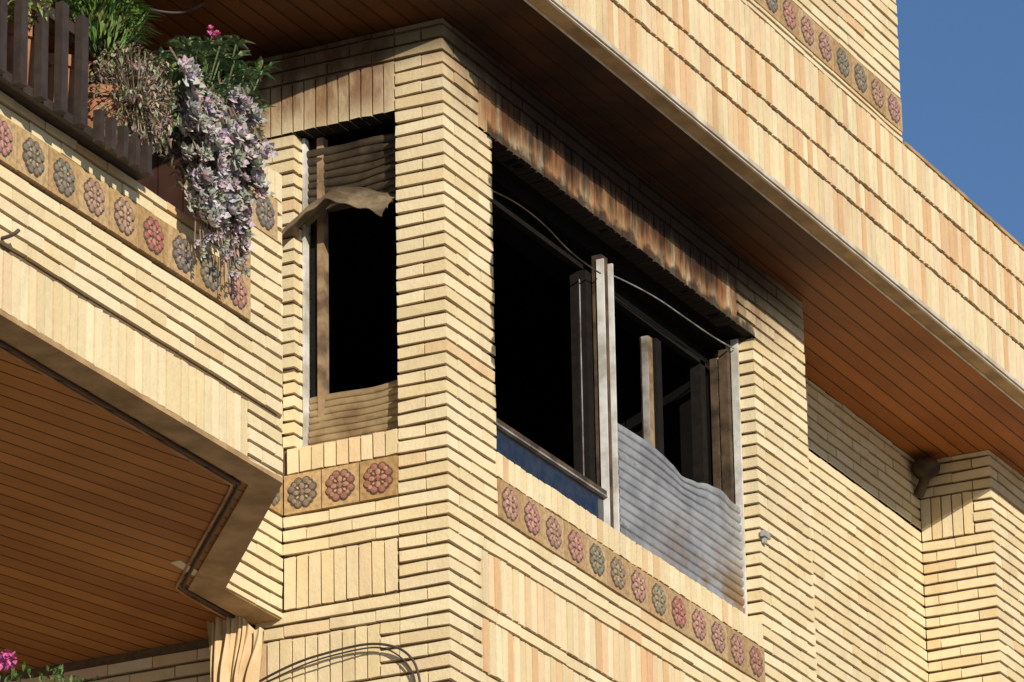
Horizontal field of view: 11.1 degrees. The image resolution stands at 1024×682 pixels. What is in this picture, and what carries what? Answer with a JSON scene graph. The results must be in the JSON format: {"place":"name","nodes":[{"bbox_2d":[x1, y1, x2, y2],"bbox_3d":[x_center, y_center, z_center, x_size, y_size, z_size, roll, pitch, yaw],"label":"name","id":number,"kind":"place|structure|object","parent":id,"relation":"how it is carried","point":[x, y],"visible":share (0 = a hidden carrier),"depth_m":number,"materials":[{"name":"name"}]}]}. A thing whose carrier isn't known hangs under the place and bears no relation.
{"place":"outdoors","nodes":[
{"label":"outdoors","id":0,"kind":"place"},
{"bbox_2d":[0,649,112,681],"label":"potted plant","id":1,"kind":"object","parent":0,"point":[5,659],"visible":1,"depth_m":22.89,"materials":[{"name":"green plant"}]},
{"bbox_2d":[0,623,255,681],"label":"storeys","id":2,"kind":"object","parent":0,"point":[139,654],"depth_m":24.99,"materials":[{"name":"beige brick"}]},
{"bbox_2d":[13,648,210,681],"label":"brickwork","id":3,"kind":"object","parent":2,"relation":"attached to","point":[149,663],"visible":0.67,"depth_m":24.89,"materials":[{"name":"brick"}]},
{"bbox_2d":[0,0,1023,681],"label":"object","id":4,"kind":"object","parent":2,"relation":"on","point":[166,348],"visible":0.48,"depth_m":24.72,"materials":[{"name":"beige brick"}]},
{"bbox_2d":[0,339,247,674],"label":"balcony soffit boards","id":5,"kind":"object","parent":4,"relation":"attached to","point":[106,518],"visible":0.79,"depth_m":23.29,"materials":[{"name":"brown wood"}]},
{"bbox_2d":[0,308,282,624],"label":"balcony lip","id":6,"kind":"object","parent":4,"relation":"attached to","point":[220,562],"visible":1,"depth_m":22.42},
{"bbox_2d":[127,77,246,221],"bbox_3d":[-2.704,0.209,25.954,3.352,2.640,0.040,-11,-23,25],"label":"planter","id":7,"kind":"object","parent":4,"relation":"attached to","point":[162,183],"visible":0.01,"depth_m":25.76,"materials":[{"name":"brown wood"}]},
{"bbox_2d":[132,25,282,143],"bbox_3d":[-1.334,-1.101,22.612,0.382,0.574,1.109,-11,-23,25],"label":"green flowering plant","id":8,"kind":"object","parent":4,"relation":"on","point":[243,75],"visible":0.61,"depth_m":22.66,"materials":[{"name":"green plant"}]},
{"bbox_2d":[158,46,278,279],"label":"flowers","id":9,"kind":"object","parent":8,"relation":"attached to","point":[217,190],"visible":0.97,"depth_m":22.38,"materials":[{"name":"purple plant"}]},
{"bbox_2d":[310,140,317,397],"bbox_3d":[-0.929,-0.212,25.186,0.046,1.597,0.040,-11,-23,25],"label":"jamb","id":10,"kind":"object","parent":4,"relation":"attached to","point":[313,240],"visible":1,"depth_m":25.16,"materials":[{"name":"brown wood"}]},
{"bbox_2d":[282,187,395,236],"bbox_3d":[-0.852,-0.590,25.105,0.633,0.341,0.274,-11,-23,25],"label":"curled shutter flap","id":11,"kind":"object","parent":4,"relation":"attached to","point":[376,202],"visible":0.94,"depth_m":25.05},
{"bbox_2d":[0,0,1023,681],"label":"brickwork","id":12,"kind":"object","parent":4,"relation":"attached to","point":[810,442],"visible":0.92,"depth_m":25.65,"materials":[{"name":"brick"}]},
{"bbox_2d":[1,229,19,239],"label":"wall hook","id":13,"kind":"object","parent":12,"relation":"attached to","point":[14,233],"depth_m":20.94,"materials":[{"name":"grey metal"}]},
{"bbox_2d":[0,0,153,180],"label":"balcony railing","id":14,"kind":"object","parent":12,"relation":"on","point":[106,139],"visible":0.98,"depth_m":21.41,"materials":[{"name":"brown wood"}]},
{"bbox_2d":[6,22,34,87],"bbox_3d":[-2.019,-1.109,21.332,0.264,0.270,0.264,-11,-23,25],"label":"flower pot","id":15,"kind":"object","parent":14,"relation":"on","point":[10,51],"visible":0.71,"depth_m":21.26,"materials":[{"name":"ceramic"}]},
{"bbox_2d":[7,0,54,27],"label":"yellow flowering plant","id":16,"kind":"object","parent":15,"relation":"in","point":[30,5],"visible":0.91,"depth_m":21.24,"materials":[{"name":"green plant"}]},
{"bbox_2d":[33,53,88,115],"bbox_3d":[-1.861,-1.000,21.625,0.264,0.270,0.264,-11,-23,25],"label":"flower pot","id":17,"kind":"object","parent":14,"relation":"on","point":[71,61],"visible":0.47,"depth_m":21.55,"materials":[{"name":"ceramic"}]},
{"bbox_2d":[88,83,130,127],"bbox_3d":[-1.704,-0.890,21.917,0.264,0.270,0.264,-11,-23,25],"label":"flower pot","id":18,"kind":"object","parent":14,"relation":"on","point":[100,99],"visible":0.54,"depth_m":21.84,"materials":[{"name":"ceramic"}]},
{"bbox_2d":[49,0,164,58],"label":"leafy bush","id":19,"kind":"object","parent":18,"relation":"in","point":[107,23],"visible":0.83,"depth_m":21.89,"materials":[{"name":"green plant"}]},
{"bbox_2d":[88,40,185,155],"bbox_3d":[-1.571,-1.004,21.970,0.386,0.509,0.577,-11,-23,25],"label":"dry shrub","id":20,"kind":"object","parent":18,"relation":"in","point":[143,114],"visible":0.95,"depth_m":21.90,"materials":[{"name":"beige plant"}]},
{"bbox_2d":[302,138,309,446],"bbox_3d":[-0.980,-0.222,25.158,0.014,1.597,0.040,-11,-23,25],"label":"shutter guide","id":21,"kind":"object","parent":12,"relation":"attached to","point":[305,238],"visible":1,"depth_m":25.14,"materials":[{"name":"white metal"}]},
{"bbox_2d":[317,137,328,429],"bbox_3d":[-0.899,-0.224,25.157,0.035,1.597,0.050,-11,-23,25],"label":"jamb","id":22,"kind":"object","parent":12,"relation":"attached to","point":[322,306],"visible":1,"depth_m":25.14,"materials":[{"name":"brown wood"}]},
{"bbox_2d":[259,643,420,681],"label":"hanging cable","id":23,"kind":"object","parent":12,"relation":"hanging from","point":[341,649],"visible":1,"depth_m":24.25,"materials":[{"name":"black rubber"}]},
{"bbox_2d":[307,133,397,211],"bbox_3d":[-0.739,-0.808,25.263,0.528,0.320,0.074,-13,-24,28],"label":"shutter","id":24,"kind":"object","parent":12,"relation":"attached to","point":[370,162],"visible":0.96,"depth_m":25.28,"materials":[{"name":"brown wood"}]},
{"bbox_2d":[308,379,399,445],"bbox_3d":[-0.725,0.344,24.810,0.526,0.280,0.031,-12,-24,27],"label":"shutter","id":25,"kind":"object","parent":12,"relation":"attached to","point":[359,412],"visible":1,"depth_m":24.81,"materials":[{"name":"beige plastic"}]},
{"bbox_2d":[0,0,902,681],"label":"ceramic tiles","id":26,"kind":"object","parent":12,"relation":"on","point":[52,172],"visible":0.92,"depth_m":24.66,"materials":[{"name":"beige ceramic"}]},
{"bbox_2d":[591,254,619,531],"bbox_3d":[0.467,0.289,26.462,0.080,1.530,0.097,-11,-23,25],"label":"mullion","id":27,"kind":"object","parent":12,"relation":"on","point":[603,403],"depth_m":26.47},
{"bbox_2d":[496,418,606,496],"bbox_3d":[0.133,0.543,25.655,0.055,0.026,1.392,-11,-23,25],"label":"rail","id":28,"kind":"object","parent":27,"relation":"attached to","point":[557,460],"visible":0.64,"depth_m":25.71,"materials":[{"name":"wood"}]},
{"bbox_2d":[493,422,607,497],"bbox_3d":[0.150,0.556,25.640,0.024,0.008,1.392,-11,-23,25],"label":"rail edge","id":29,"kind":"object","parent":28,"relation":"attached to","point":[548,459],"visible":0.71,"depth_m":25.69,"materials":[{"name":"wood"}]},
{"bbox_2d":[573,270,595,482],"bbox_3d":[0.362,0.240,26.439,0.070,1.250,0.064,-11,-23,25],"label":"sash stile","id":30,"kind":"object","parent":27,"relation":"attached to","point":[587,374],"visible":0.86,"depth_m":26.44,"materials":[{"name":"wood"}]},
{"bbox_2d":[489,199,709,373],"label":"head rails","id":31,"kind":"object","parent":27,"relation":"attached to","point":[576,265],"visible":0.82,"depth_m":26.64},
{"bbox_2d":[690,358,708,483],"bbox_3d":[0.985,0.639,27.646,0.060,1.150,0.060,-11,-23,25],"label":"sash stile","id":32,"kind":"object","parent":31,"relation":"attached to","point":[699,423],"visible":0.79,"depth_m":27.70,"materials":[{"name":"brown wood"}]},
{"bbox_2d":[709,358,720,489],"bbox_3d":[1.072,0.646,27.710,0.040,1.180,0.010,-11,-23,25],"label":"sash stile","id":33,"kind":"object","parent":31,"relation":"attached to","point":[715,425],"visible":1,"depth_m":27.79,"materials":[{"name":"wood"}]},
{"bbox_2d":[614,276,734,348],"bbox_3d":[0.860,-0.148,27.363,0.045,0.108,1.481,-11,-23,25],"label":"sagging strip","id":34,"kind":"object","parent":27,"relation":"attached to","point":[675,311],"visible":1,"depth_m":27.29,"materials":[{"name":"metal"}]},
{"bbox_2d":[617,423,744,613],"bbox_3d":[0.870,0.937,26.955,0.042,0.658,1.493,-11,-23,25],"label":"melted shutter","id":35,"kind":"object","parent":12,"relation":"attached to","point":[670,514],"visible":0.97,"depth_m":26.92,"materials":[{"name":"grey plastic"}]},
{"bbox_2d":[730,339,747,614],"bbox_3d":[1.191,0.739,27.759,0.040,1.597,0.015,-11,-23,25],"label":"shutter guide","id":36,"kind":"object","parent":12,"relation":"attached to","point":[737,436],"visible":0.86,"depth_m":27.82,"materials":[{"name":"white metal"}]},
{"bbox_2d":[760,530,770,543],"bbox_3d":[1.324,1.028,27.629,0.026,0.060,0.080,-11,-23,25],"label":"cable clip","id":37,"kind":"object","parent":12,"relation":"attached to","point":[765,535],"visible":1,"depth_m":27.61,"materials":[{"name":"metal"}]},
{"bbox_2d":[901,141,1023,250],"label":"coping","id":38,"kind":"object","parent":12,"relation":"on","point":[965,197],"visible":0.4,"depth_m":29.80,"materials":[{"name":"beige stone"}]},
{"bbox_3d":[0.141,0.767,25.566,0.055,0.011,1.392,-11,-23,25],"label":"bottom rail","id":39,"kind":"object","parent":12,"relation":"on","visible":0},
{"bbox_2d":[493,428,603,521],"bbox_3d":[0.135,0.663,25.609,0.015,0.212,1.392,-11,-23,25],"label":"glass","id":40,"kind":"object","parent":39,"relation":"on","point":[527,460],"visible":0.43,"depth_m":25.69,"materials":[{"name":"blue glass"}]},
{"bbox_2d":[8,0,1023,476],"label":"roof soffit boards","id":41,"kind":"object","parent":4,"relation":"attached to","point":[884,366],"depth_m":27.40,"materials":[{"name":"brown wood"}]},
{"bbox_2d":[652,338,663,454],"bbox_3d":[0.737,0.492,27.127,0.060,1.060,0.064,-11,-23,25],"label":"sash stile","id":42,"kind":"object","parent":4,"relation":"attached to","point":[658,396],"visible":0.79,"depth_m":27.18,"materials":[{"name":"brown wood"}]},
{"bbox_2d":[718,349,733,502],"bbox_3d":[1.133,0.765,27.731,0.050,1.530,0.035,-11,-23,25],"label":"jamb","id":43,"kind":"object","parent":4,"relation":"attached to","point":[726,423],"visible":0.64,"depth_m":27.84,"materials":[{"name":"wood"}]},
{"bbox_2d":[524,0,1023,409],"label":"roof drip edge","id":44,"kind":"object","parent":4,"relation":"attached to","point":[641,71],"depth_m":27.23,"materials":[{"name":"white metal"}]},
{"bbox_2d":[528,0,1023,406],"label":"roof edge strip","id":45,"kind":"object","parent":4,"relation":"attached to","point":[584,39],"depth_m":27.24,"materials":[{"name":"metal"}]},
{"bbox_3d":[-4.731,0.312,22.146,6.025,0.195,8.110,-11,-23,25],"label":"balcony","id":46,"kind":"object","parent":4,"relation":"attached to","visible":0},
{"bbox_2d":[0,347,232,619],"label":"cable","id":47,"kind":"object","parent":46,"relation":"attached to","point":[161,443],"visible":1,"depth_m":22.45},
{"bbox_2d":[0,340,240,617],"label":"cable","id":48,"kind":"object","parent":46,"relation":"attached to","point":[149,430],"visible":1,"depth_m":22.40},
{"bbox_2d":[207,616,263,681],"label":"draped cloth","id":49,"kind":"object","parent":46,"relation":"hanging from","point":[236,647],"visible":1,"depth_m":24.41,"materials":[{"name":"beige fabric"}]},
{"bbox_3d":[-0.203,-0.196,25.250,0.060,1.590,0.050,-11,-23,25],"label":"side jamb","id":50,"kind":"object","parent":4,"relation":"attached to","visible":0},
{"bbox_2d":[493,191,600,273],"bbox_3d":[0.145,-0.557,26.029,0.029,0.058,1.391,-11,-23,24],"label":"sagging strip","id":51,"kind":"object","parent":50,"relation":"attached to","point":[544,225],"visible":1,"depth_m":26.06,"materials":[{"name":"metal"}]},
{"bbox_2d":[570,274,582,474],"bbox_3d":[0.322,0.191,26.407,0.042,1.120,0.019,-11,-23,25],"label":"brown sash stile","id":52,"kind":"object","parent":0,"point":[576,374],"visible":0.86,"depth_m":26.41,"materials":[{"name":"brown wood"}]},
{"bbox_2d":[579,279,583,474],"bbox_3d":[0.334,0.205,26.418,0.030,1.100,0.016,-11,-23,25],"label":"window frame","id":53,"kind":"object","parent":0,"point":[581,376],"visible":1,"depth_m":26.42,"materials":[{"name":"brown wood"}]},
{"bbox_2d":[914,477,929,497],"bbox_3d":[2.407,0.848,31.021,0.124,0.138,0.061,-29,-35,51],"label":"rain outlet","id":54,"kind":"object","parent":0,"point":[921,487],"visible":1,"depth_m":31.00,"materials":[{"name":"brown metal"}]},
{"bbox_2d":[911,456,939,478],"bbox_3d":[2.427,0.744,31.028,0.170,0.136,0.170,-11,-23,25],"label":"rain head","id":55,"kind":"object","parent":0,"point":[926,466],"visible":1,"depth_m":30.97},
{"bbox_2d":[895,0,1023,245],"label":"sky","id":56,"kind":"structure","parent":0,"point":[961,62],"materials":[{"name":"blue"}]},
{"bbox_3d":[-1.891,-0.459,29.211,7.500,0.865,22.000,-11,-23,25],"label":"roof","id":57,"kind":"object","parent":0,"visible":0},
{"bbox_2d":[136,1,204,13],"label":"soffit cable","id":58,"kind":"object","parent":57,"relation":"attached to","point":[181,11],"visible":0.77,"depth_m":24.96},
{"bbox_2d":[306,115,743,530],"bbox_3d":[-1.639,0.705,27.552,5.020,2.445,4.120,-11,-23,25],"label":"burnt room","id":59,"kind":"object","parent":57,"relation":"attached to","point":[532,370],"visible":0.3,"depth_m":28.22,"materials":[{"name":"black"}]},
{"bbox_2d":[640,336,654,446],"bbox_3d":[0.700,0.478,27.089,0.050,1.060,0.040,-11,-23,25],"label":"sash stile","id":60,"kind":"object","parent":59,"relation":"attached to","point":[651,394],"visible":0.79,"depth_m":27.16,"materials":[{"name":"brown wood"}]},
{"bbox_2d":[641,336,650,443],"bbox_3d":[0.691,0.470,27.067,0.035,1.060,0.007,-11,-23,25],"label":"sash edge","id":61,"kind":"object","parent":60,"relation":"attached to","point":[645,387],"visible":0.64,"depth_m":27.15,"materials":[{"name":"wood"}]}
]}

